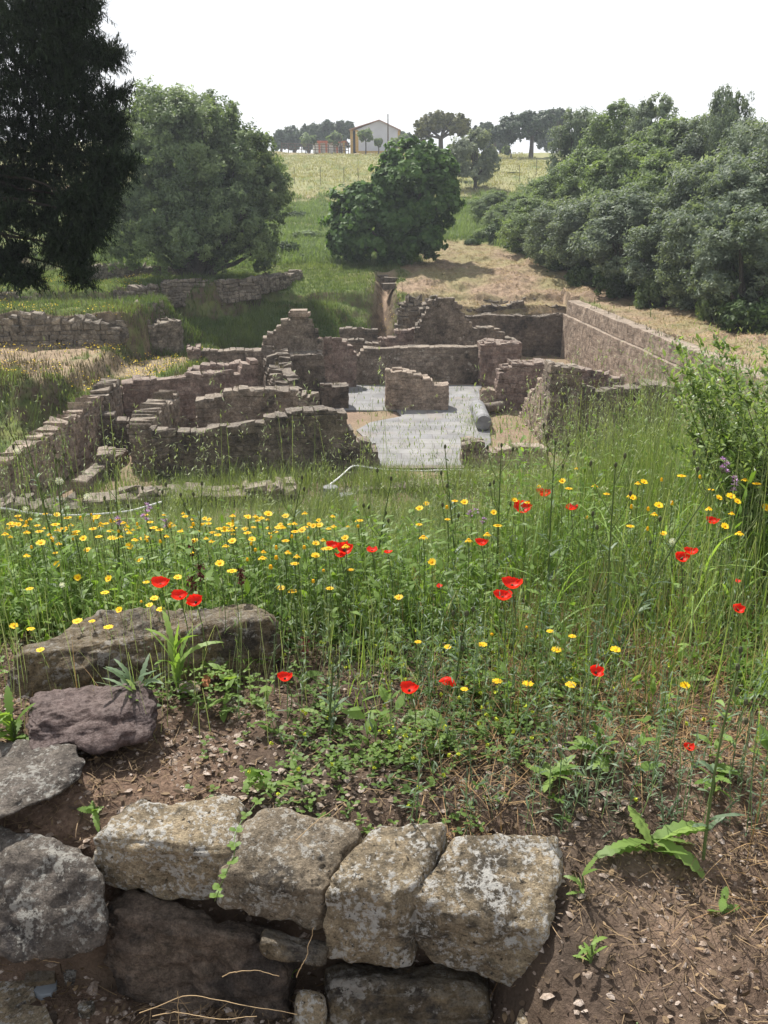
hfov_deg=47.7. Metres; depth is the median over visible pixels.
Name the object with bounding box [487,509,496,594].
yellow daisy
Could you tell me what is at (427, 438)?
stone floor
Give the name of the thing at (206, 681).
brick fragment
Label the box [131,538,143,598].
yellow daisy
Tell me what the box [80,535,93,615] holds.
yellow daisy
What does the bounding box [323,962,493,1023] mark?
rock
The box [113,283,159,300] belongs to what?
terrace wall
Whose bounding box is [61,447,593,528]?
grass
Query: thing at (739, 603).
poppy
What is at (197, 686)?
stone chip
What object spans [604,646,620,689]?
yellow daisy
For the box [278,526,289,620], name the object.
yellow daisy
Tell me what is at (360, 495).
wild oats
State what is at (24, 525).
yellow daisy
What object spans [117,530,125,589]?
yellow daisy
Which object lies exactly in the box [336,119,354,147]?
dark tree
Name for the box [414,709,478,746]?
leafy weed
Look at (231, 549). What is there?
yellow daisy
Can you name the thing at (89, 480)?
wall
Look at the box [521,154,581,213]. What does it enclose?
olive tree
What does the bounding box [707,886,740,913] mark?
leafy weed
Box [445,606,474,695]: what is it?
tall weed
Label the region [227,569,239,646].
yellow daisy
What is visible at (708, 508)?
yellow daisy
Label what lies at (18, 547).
yellow daisy
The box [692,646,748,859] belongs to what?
tall weed
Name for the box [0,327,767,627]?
wild oats
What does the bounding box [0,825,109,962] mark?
rock
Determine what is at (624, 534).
yellow daisy
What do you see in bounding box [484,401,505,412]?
column drum
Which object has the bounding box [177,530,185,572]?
yellow daisy
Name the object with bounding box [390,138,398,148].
young tree
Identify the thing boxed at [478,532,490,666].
yellow daisy
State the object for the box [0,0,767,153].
sky
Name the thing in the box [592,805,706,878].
leafy weed
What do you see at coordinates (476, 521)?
purple flower
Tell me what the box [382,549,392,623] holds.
poppy
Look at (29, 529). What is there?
dandelion clock
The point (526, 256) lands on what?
bush
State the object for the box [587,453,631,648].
tall weed
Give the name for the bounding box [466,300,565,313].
retaining wall
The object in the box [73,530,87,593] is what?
yellow daisy
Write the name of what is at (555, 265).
bush
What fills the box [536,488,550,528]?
poppy
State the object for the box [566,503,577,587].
poppy
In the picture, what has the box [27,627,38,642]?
yellow daisy
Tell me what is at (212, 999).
dry stem
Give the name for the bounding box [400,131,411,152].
dark tree
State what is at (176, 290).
terrace wall
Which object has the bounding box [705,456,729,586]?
purple flower
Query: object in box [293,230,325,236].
bush
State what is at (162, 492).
tall weed
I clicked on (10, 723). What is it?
leafy weed
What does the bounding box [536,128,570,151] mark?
dark tree
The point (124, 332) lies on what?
terrace wall
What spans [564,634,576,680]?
yellow daisy
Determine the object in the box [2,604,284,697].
rock
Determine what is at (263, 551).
yellow daisy
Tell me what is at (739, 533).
yellow daisy
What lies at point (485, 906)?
rock
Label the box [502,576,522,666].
poppy
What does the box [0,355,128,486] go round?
grass
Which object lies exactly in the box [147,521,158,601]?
yellow daisy
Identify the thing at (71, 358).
dry grass
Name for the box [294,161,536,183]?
field fence
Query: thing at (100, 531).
yellow daisy
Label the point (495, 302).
retaining wall
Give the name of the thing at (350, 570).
yellow daisy
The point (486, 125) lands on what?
umbrella pine
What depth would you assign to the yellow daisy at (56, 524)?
3.03 m
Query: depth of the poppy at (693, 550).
2.76 m
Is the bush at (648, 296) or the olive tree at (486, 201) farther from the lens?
the olive tree at (486, 201)
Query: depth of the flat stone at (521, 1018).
1.86 m
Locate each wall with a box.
[0,291,61,298]
[0,310,121,349]
[0,395,103,498]
[0,490,81,531]
[70,448,129,494]
[82,262,178,280]
[82,476,297,513]
[89,378,122,415]
[96,446,115,476]
[98,411,130,451]
[108,299,164,347]
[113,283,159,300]
[120,385,123,415]
[121,357,258,426]
[126,389,181,473]
[149,405,348,479]
[160,277,223,306]
[186,343,201,361]
[187,359,240,371]
[195,385,298,427]
[202,347,253,363]
[217,277,261,303]
[250,269,302,293]
[260,345,303,392]
[289,350,325,404]
[295,390,319,406]
[318,336,356,386]
[320,382,348,407]
[336,337,380,353]
[339,326,377,341]
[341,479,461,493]
[347,424,379,470]
[356,344,477,383]
[378,327,414,346]
[385,367,448,409]
[414,294,437,344]
[459,436,484,467]
[465,312,563,356]
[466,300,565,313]
[477,338,521,385]
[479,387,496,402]
[483,297,535,303]
[483,442,548,467]
[494,358,544,410]
[518,374,545,441]
[560,300,767,440]
[576,379,681,448]
[578,365,624,387]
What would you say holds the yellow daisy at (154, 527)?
on the ground at (380, 306)
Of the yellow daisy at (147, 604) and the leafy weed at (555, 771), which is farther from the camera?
the yellow daisy at (147, 604)
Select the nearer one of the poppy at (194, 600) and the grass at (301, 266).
the poppy at (194, 600)
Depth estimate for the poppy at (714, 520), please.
2.95 m
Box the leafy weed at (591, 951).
[573,936,606,963]
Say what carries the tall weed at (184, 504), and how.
on the ground at (380, 306)
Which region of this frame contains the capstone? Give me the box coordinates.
[288,309,310,316]
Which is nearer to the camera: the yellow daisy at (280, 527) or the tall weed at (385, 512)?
the yellow daisy at (280, 527)
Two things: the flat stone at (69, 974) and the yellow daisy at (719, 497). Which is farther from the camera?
the yellow daisy at (719, 497)
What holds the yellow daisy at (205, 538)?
on the ground at (380, 306)
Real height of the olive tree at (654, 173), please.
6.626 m
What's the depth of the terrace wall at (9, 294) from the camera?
40.61 m
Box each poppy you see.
[151,576,169,620]
[171,589,189,680]
[186,594,204,684]
[277,671,292,720]
[326,540,338,618]
[335,552,345,631]
[336,541,352,630]
[367,546,377,606]
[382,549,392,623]
[400,681,418,746]
[436,583,443,665]
[438,676,455,737]
[475,538,487,623]
[493,589,511,661]
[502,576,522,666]
[514,500,531,575]
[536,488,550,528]
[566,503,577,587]
[590,664,603,739]
[672,551,689,641]
[683,547,697,628]
[683,742,695,777]
[702,516,719,601]
[727,579,739,651]
[732,603,744,664]
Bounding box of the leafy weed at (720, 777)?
[689,762,733,800]
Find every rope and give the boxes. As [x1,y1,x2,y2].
[0,501,161,515]
[330,465,480,483]
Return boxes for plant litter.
[0,566,767,1023]
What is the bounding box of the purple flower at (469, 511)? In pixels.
[465,509,472,563]
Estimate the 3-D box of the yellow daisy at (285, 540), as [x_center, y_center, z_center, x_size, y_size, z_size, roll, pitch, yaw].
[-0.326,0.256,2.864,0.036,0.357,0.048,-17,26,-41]
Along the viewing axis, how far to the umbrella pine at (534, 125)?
125.46 m
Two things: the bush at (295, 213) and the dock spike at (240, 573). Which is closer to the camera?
the dock spike at (240, 573)
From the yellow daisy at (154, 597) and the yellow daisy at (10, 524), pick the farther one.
the yellow daisy at (10, 524)
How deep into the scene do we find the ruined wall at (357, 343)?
39.91 m
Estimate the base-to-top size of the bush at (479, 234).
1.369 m
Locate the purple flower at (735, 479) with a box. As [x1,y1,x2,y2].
[715,474,738,597]
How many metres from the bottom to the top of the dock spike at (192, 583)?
0.254 m
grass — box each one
[0,253,422,419]
[0,281,222,452]
[0,284,205,426]
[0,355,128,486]
[0,393,767,758]
[0,492,767,996]
[32,182,533,268]
[56,303,666,522]
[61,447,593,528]
[104,269,370,356]
[270,151,549,206]
[400,240,767,366]
[431,416,767,637]
[567,254,765,346]
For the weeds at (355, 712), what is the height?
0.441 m
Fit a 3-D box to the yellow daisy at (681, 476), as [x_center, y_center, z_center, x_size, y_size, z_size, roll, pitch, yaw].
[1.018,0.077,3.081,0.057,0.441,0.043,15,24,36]
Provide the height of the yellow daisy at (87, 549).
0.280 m
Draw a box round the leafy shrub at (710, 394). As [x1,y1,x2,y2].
[658,329,767,548]
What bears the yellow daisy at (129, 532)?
on the ground at (380, 306)
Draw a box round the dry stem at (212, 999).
[139,995,296,1014]
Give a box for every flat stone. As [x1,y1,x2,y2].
[0,980,35,1013]
[0,1004,52,1023]
[15,1000,25,1007]
[24,971,55,987]
[33,980,56,999]
[48,1010,57,1023]
[63,969,76,985]
[78,1000,94,1018]
[515,1008,527,1023]
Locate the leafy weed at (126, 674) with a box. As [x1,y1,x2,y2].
[97,653,165,710]
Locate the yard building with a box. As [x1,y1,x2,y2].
[313,141,347,153]
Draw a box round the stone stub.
[148,316,183,355]
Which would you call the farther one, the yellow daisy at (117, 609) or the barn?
the barn
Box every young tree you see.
[299,132,316,153]
[325,131,342,152]
[356,127,373,153]
[373,138,382,153]
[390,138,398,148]
[398,133,408,139]
[501,145,511,156]
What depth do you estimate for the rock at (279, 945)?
1.93 m
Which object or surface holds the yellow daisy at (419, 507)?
on the ground at (380, 306)
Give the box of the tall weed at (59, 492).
[40,449,75,600]
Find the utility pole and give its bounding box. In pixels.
[387,114,388,149]
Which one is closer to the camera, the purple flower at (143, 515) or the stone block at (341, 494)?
the purple flower at (143, 515)
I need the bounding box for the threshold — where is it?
[377,465,463,471]
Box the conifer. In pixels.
[0,0,147,297]
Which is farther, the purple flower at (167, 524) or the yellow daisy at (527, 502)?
the purple flower at (167, 524)
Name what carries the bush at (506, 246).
on the ground at (380, 306)
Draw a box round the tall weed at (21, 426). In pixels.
[5,396,57,586]
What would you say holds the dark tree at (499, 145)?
on the ground at (380, 306)
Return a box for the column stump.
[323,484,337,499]
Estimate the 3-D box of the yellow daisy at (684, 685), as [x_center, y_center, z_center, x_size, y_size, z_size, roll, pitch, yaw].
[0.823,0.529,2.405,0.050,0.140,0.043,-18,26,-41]
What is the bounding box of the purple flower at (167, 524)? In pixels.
[161,516,171,556]
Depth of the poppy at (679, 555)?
2.76 m
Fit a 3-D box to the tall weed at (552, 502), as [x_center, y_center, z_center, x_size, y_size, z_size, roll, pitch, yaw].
[0.609,0.008,3.132,0.142,0.686,0.100,-8,21,-21]
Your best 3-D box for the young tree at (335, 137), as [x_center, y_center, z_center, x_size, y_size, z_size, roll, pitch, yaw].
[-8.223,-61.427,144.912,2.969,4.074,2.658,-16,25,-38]
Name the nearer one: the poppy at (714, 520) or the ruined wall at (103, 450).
the poppy at (714, 520)
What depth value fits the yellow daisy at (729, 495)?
2.93 m
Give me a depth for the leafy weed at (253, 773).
2.17 m
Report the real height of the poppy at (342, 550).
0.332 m
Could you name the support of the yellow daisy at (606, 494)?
on the ground at (380, 306)
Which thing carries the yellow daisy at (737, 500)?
on the ground at (380, 306)
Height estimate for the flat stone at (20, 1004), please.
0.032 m
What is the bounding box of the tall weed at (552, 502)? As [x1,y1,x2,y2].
[538,423,569,593]
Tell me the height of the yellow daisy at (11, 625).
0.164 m
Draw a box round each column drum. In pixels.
[470,400,491,429]
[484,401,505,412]
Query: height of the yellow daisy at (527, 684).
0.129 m
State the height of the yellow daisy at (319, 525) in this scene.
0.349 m
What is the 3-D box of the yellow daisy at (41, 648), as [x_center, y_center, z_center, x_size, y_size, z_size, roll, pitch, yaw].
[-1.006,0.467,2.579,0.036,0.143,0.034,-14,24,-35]
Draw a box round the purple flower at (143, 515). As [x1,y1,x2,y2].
[140,502,154,586]
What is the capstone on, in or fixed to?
on the ruined gable at (297, 334)
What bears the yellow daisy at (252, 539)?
on the ground at (380, 306)
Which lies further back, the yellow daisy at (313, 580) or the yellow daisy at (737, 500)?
the yellow daisy at (737, 500)
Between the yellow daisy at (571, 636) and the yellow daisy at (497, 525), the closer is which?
the yellow daisy at (571, 636)
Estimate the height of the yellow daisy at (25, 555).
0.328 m
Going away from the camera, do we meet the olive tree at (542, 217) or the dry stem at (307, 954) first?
the dry stem at (307, 954)
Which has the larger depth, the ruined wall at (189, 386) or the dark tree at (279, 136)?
the dark tree at (279, 136)
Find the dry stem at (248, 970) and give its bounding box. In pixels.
[222,970,277,976]
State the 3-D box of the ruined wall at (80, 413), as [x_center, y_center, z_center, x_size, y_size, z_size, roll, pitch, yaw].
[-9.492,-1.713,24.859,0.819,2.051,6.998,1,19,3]
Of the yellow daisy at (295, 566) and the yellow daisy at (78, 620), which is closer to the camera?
the yellow daisy at (78, 620)
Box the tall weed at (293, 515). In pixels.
[279,459,304,565]
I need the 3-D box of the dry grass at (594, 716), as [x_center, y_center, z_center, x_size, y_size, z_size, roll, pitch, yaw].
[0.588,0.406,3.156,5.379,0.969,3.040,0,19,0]
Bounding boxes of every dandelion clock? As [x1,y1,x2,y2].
[13,448,37,585]
[23,506,37,583]
[55,477,73,579]
[59,582,69,626]
[84,493,97,571]
[665,538,674,609]
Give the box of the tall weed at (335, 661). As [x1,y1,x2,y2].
[318,641,348,736]
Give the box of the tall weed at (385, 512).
[358,468,391,595]
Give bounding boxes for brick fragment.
[202,672,228,686]
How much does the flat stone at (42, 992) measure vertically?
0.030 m
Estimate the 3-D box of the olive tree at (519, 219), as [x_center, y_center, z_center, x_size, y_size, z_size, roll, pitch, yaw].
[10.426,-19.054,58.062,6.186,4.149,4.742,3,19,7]
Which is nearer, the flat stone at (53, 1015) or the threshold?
the flat stone at (53, 1015)
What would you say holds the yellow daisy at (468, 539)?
on the ground at (380, 306)
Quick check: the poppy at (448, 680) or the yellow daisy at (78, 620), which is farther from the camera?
the yellow daisy at (78, 620)
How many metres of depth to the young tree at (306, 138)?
144.81 m
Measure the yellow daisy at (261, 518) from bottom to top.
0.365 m
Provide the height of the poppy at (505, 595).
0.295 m
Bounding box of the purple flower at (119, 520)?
[115,515,128,585]
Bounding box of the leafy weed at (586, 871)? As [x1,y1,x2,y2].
[563,857,596,894]
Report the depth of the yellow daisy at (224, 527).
3.02 m
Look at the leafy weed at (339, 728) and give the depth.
2.45 m
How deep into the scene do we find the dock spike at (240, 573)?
2.77 m
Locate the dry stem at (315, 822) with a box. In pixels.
[296,802,343,839]
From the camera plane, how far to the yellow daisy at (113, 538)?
3.07 m
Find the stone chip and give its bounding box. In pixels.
[176,681,200,692]
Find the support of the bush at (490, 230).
on the ground at (380, 306)
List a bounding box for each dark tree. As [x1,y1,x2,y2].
[271,129,288,151]
[283,125,303,152]
[300,123,317,153]
[315,119,339,140]
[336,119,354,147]
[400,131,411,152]
[481,137,510,153]
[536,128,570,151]
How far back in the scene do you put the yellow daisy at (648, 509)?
2.93 m
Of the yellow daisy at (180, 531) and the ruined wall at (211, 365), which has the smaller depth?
the yellow daisy at (180, 531)
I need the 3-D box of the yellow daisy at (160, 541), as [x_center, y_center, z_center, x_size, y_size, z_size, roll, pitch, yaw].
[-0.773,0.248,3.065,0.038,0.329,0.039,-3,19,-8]
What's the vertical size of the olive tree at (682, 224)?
5.426 m
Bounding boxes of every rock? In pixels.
[0,739,84,818]
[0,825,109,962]
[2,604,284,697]
[25,681,157,754]
[92,794,247,900]
[103,889,297,1020]
[215,807,362,929]
[259,928,328,966]
[293,989,326,1023]
[323,822,447,968]
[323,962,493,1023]
[412,833,562,986]
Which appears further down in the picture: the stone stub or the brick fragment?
the brick fragment
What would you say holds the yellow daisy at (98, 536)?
on the ground at (380, 306)
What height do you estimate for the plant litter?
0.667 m
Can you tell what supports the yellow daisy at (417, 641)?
on the ground at (380, 306)
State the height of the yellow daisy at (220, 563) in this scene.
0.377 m
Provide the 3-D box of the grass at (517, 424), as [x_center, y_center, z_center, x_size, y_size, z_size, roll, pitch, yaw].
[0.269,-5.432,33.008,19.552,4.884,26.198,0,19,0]
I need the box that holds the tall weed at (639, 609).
[607,438,723,656]
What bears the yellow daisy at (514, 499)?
on the ground at (380, 306)
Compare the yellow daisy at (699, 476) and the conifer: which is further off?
the conifer
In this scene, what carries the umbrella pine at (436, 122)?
on the ground at (380, 306)
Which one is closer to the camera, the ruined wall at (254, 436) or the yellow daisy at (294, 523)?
the yellow daisy at (294, 523)
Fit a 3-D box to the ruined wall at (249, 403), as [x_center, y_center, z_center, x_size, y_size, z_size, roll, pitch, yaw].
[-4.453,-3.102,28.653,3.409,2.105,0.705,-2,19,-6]
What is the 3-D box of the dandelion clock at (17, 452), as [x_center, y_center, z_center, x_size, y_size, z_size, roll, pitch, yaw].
[-1.310,0.069,3.202,0.026,0.633,0.026,0,19,0]
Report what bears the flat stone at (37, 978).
on the ground at (380, 306)
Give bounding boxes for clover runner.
[209,797,264,899]
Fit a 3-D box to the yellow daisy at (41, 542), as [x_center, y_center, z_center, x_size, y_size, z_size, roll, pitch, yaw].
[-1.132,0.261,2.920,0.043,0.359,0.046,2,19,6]
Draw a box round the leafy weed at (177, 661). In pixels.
[146,606,222,697]
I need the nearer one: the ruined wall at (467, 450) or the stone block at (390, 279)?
the ruined wall at (467, 450)
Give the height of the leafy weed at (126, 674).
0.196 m
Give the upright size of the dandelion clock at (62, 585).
0.230 m
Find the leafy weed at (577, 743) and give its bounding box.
[564,736,618,771]
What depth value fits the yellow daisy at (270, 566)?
2.60 m
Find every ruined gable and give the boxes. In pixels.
[253,317,323,385]
[435,297,517,345]
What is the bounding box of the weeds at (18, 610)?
[0,494,508,642]
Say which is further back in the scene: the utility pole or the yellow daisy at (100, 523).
the utility pole
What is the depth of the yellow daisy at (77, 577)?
2.87 m
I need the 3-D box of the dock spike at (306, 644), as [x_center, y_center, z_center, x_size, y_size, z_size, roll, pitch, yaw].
[-0.238,0.448,2.624,0.030,0.162,0.030,17,26,41]
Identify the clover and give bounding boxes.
[0,601,767,833]
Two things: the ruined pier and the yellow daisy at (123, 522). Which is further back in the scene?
the ruined pier
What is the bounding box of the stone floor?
[334,385,490,464]
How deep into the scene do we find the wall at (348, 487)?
24.16 m
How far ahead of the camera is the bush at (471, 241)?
62.76 m
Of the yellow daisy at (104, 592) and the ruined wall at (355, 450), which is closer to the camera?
the yellow daisy at (104, 592)
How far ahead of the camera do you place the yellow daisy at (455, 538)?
3.08 m
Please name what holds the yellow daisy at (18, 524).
on the ground at (380, 306)
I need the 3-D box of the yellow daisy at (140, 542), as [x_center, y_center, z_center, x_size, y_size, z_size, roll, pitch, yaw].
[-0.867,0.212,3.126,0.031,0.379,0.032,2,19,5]
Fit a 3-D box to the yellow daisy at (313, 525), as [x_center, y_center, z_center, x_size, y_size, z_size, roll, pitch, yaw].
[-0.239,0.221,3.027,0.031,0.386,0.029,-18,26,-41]
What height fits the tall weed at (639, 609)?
0.707 m
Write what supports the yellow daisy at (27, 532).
on the ground at (380, 306)
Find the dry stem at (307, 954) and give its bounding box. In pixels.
[296,928,313,977]
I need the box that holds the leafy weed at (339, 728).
[298,699,351,734]
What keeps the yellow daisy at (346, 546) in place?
on the ground at (380, 306)
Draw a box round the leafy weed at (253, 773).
[242,766,274,792]
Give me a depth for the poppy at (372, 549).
2.89 m
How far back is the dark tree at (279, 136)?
171.87 m
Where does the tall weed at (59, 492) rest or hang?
on the ground at (380, 306)
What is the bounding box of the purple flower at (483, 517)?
[481,516,487,553]
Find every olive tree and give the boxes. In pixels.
[88,75,294,278]
[443,126,502,189]
[466,189,508,222]
[478,193,527,229]
[494,195,556,249]
[508,172,559,199]
[519,198,583,266]
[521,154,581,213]
[539,190,620,267]
[543,105,616,171]
[554,144,609,205]
[566,97,635,157]
[566,183,673,294]
[576,137,677,210]
[593,111,701,195]
[615,206,702,305]
[616,146,705,229]
[621,91,678,158]
[648,147,764,232]
[651,194,756,313]
[668,108,741,177]
[676,204,767,322]
[694,148,767,272]
[698,82,757,163]
[699,115,767,170]
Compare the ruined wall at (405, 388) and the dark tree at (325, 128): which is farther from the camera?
the dark tree at (325, 128)
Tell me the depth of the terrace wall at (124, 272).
48.97 m
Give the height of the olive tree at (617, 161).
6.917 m
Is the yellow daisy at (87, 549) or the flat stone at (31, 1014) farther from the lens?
the yellow daisy at (87, 549)
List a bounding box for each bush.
[277,240,300,252]
[287,210,308,217]
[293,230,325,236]
[464,238,482,244]
[469,227,492,240]
[484,221,510,241]
[501,234,522,250]
[525,240,552,258]
[546,250,588,271]
[563,258,608,287]
[591,265,646,297]
[633,268,673,309]
[691,265,759,324]
[717,294,767,334]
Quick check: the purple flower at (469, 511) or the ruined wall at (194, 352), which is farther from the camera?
the ruined wall at (194, 352)
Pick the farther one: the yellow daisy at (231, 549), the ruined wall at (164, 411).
the ruined wall at (164, 411)
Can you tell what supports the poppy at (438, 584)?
on the ground at (380, 306)
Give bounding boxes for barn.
[349,120,400,153]
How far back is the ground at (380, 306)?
2.20 m
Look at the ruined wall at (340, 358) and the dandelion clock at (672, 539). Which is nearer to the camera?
the dandelion clock at (672, 539)
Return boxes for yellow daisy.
[1,532,20,621]
[6,523,21,594]
[9,535,20,593]
[9,623,21,649]
[12,522,25,589]
[15,522,28,576]
[22,524,38,582]
[23,554,41,642]
[24,531,38,598]
[26,587,37,638]
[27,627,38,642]
[30,545,42,603]
[34,524,47,582]
[36,530,49,576]
[36,539,54,636]
[36,647,46,665]
[51,523,67,620]
[53,561,67,619]
[64,516,76,573]
[71,533,81,583]
[72,618,84,633]
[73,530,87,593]
[73,574,83,609]
[79,516,90,595]
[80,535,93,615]
[83,547,95,606]
[89,527,101,596]
[92,515,105,571]
[93,517,104,562]
[95,535,107,604]
[99,522,110,592]
[101,591,108,609]
[104,625,114,635]
[105,575,118,600]
[107,530,118,606]
[110,537,122,604]
[115,607,123,624]
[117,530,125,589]
[121,521,130,606]
[125,542,136,589]
[126,531,138,594]
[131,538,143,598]
[136,522,145,586]
[145,602,152,617]
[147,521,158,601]
[150,526,159,570]
[150,595,157,615]
[156,607,163,623]
[159,540,167,596]
[173,574,181,605]
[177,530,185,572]
[192,522,202,589]
[204,537,211,601]
[214,534,223,596]
[215,559,228,631]
[222,544,229,600]
[223,526,234,595]
[226,523,234,596]
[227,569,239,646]
[228,538,238,602]
[229,514,237,562]
[244,531,250,576]
[246,558,256,603]
[248,537,255,603]
[250,542,257,590]
[253,515,260,577]
[254,548,261,607]
[258,556,266,613]
[259,517,265,583]
[261,550,268,606]
[264,511,271,589]
[269,564,279,672]
[274,555,284,630]
[275,545,285,631]
[277,586,287,636]
[278,525,287,576]
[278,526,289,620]
[282,539,292,627]
[284,551,296,655]
[288,589,298,644]
[290,535,298,602]
[290,562,299,646]
[291,530,298,594]
[292,522,299,574]
[294,555,301,659]
[298,527,308,607]
[302,512,307,602]
[303,545,310,634]
[310,523,316,599]
[311,552,319,632]
[312,540,319,604]
[312,579,320,670]
[316,522,323,594]
[316,523,321,579]
[320,539,326,637]
[320,547,328,620]
[320,569,329,625]
[321,547,333,656]
[324,587,335,635]
[339,544,350,653]
[341,535,349,627]
[347,568,352,615]
[357,519,363,593]
[394,594,406,649]
[414,523,421,636]
[415,640,421,691]
[416,505,422,584]
[418,535,427,663]
[424,558,435,703]
[442,518,449,586]
[443,644,452,692]
[444,505,451,567]
[449,500,457,587]
[458,687,468,727]
[460,499,467,585]
[461,538,472,646]
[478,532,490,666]
[479,642,486,684]
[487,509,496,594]
[487,524,501,609]
[487,633,497,681]
[492,678,502,713]
[507,497,517,589]
[516,680,533,711]
[518,501,529,609]
[523,626,530,676]
[539,629,552,670]
[547,646,561,689]
[553,478,565,589]
[561,681,575,721]
[562,487,571,566]
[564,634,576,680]
[580,516,589,589]
[587,485,597,559]
[592,493,609,594]
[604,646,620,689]
[618,525,633,631]
[619,504,632,591]
[620,495,632,582]
[621,495,635,583]
[629,482,640,574]
[632,479,646,563]
[635,526,648,605]
[638,507,649,584]
[641,512,656,619]
[646,502,662,598]
[649,478,662,571]
[654,531,666,602]
[656,501,673,612]
[663,475,685,584]
[673,681,689,722]
[689,475,700,540]
[690,507,711,625]
[698,489,713,581]
[700,495,722,617]
[705,522,728,648]
[713,493,734,597]
[719,498,740,595]
[719,531,743,653]
[720,512,734,578]
[730,478,746,570]
[740,482,760,573]
[752,503,767,583]
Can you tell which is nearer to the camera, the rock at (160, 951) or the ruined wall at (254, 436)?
the rock at (160, 951)
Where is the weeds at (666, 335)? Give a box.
[0,263,749,501]
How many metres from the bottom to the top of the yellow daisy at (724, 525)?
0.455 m
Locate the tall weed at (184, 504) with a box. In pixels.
[179,473,214,585]
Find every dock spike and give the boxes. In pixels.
[186,576,198,609]
[188,539,195,580]
[195,563,204,607]
[237,568,245,603]
[300,636,309,682]
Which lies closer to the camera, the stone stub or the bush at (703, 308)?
the bush at (703, 308)
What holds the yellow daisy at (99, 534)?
on the ground at (380, 306)
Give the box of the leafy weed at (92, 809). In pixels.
[77,801,102,831]
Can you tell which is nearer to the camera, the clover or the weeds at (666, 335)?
the clover
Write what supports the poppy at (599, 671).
on the ground at (380, 306)
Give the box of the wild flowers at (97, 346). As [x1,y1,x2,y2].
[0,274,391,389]
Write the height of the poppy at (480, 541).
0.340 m
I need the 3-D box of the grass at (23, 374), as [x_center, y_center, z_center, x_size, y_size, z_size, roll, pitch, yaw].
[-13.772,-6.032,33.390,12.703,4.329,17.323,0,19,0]
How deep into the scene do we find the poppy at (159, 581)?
2.61 m
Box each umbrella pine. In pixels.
[413,109,473,151]
[470,121,499,148]
[488,109,556,156]
[545,107,571,152]
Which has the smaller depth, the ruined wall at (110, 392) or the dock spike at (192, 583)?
the dock spike at (192, 583)
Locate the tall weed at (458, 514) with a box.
[440,444,462,587]
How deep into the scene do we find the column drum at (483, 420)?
30.39 m
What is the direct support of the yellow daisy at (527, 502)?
on the ground at (380, 306)
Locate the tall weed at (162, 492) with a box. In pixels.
[141,482,179,596]
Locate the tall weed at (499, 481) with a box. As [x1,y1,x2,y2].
[486,443,513,575]
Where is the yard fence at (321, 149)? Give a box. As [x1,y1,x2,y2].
[281,142,348,153]
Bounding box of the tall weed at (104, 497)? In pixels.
[101,461,129,604]
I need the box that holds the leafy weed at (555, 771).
[526,755,584,792]
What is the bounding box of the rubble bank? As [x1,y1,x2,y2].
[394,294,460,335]
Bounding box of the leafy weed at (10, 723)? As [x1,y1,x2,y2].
[0,685,34,741]
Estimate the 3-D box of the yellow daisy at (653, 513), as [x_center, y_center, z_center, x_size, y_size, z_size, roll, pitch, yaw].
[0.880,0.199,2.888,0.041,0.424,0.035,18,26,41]
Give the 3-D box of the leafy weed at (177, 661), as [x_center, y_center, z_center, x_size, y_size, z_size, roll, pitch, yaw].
[-0.599,0.438,2.494,0.212,0.264,0.226,8,21,22]
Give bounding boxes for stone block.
[339,492,354,499]
[377,274,387,278]
[381,283,395,289]
[383,277,398,282]
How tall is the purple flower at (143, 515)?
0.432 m
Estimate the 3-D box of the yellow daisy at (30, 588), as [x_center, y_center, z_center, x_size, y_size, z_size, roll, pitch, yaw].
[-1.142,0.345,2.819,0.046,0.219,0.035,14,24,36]
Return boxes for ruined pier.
[538,359,581,450]
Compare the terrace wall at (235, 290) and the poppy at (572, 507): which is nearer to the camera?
the poppy at (572, 507)
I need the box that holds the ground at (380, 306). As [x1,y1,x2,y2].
[0,124,767,1023]
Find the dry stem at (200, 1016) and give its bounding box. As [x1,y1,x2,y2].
[152,1011,256,1019]
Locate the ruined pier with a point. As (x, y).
(553, 368)
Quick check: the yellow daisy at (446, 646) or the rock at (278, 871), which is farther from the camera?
the yellow daisy at (446, 646)
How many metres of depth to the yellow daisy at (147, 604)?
2.69 m
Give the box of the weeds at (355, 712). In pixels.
[207,501,767,789]
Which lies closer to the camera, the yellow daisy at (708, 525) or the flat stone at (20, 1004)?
the flat stone at (20, 1004)
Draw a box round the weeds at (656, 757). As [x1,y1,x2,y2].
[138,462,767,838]
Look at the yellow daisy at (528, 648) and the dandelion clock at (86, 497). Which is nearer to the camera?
the yellow daisy at (528, 648)
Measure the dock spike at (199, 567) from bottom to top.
0.282 m
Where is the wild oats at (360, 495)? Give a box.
[0,303,767,579]
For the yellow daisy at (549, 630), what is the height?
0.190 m
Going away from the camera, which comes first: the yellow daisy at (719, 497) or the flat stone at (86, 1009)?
the flat stone at (86, 1009)
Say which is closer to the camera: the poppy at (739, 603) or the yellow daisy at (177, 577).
the poppy at (739, 603)
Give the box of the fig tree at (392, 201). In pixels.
[317,135,466,266]
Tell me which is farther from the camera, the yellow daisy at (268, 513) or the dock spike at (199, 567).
the yellow daisy at (268, 513)
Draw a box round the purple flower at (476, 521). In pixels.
[474,508,478,537]

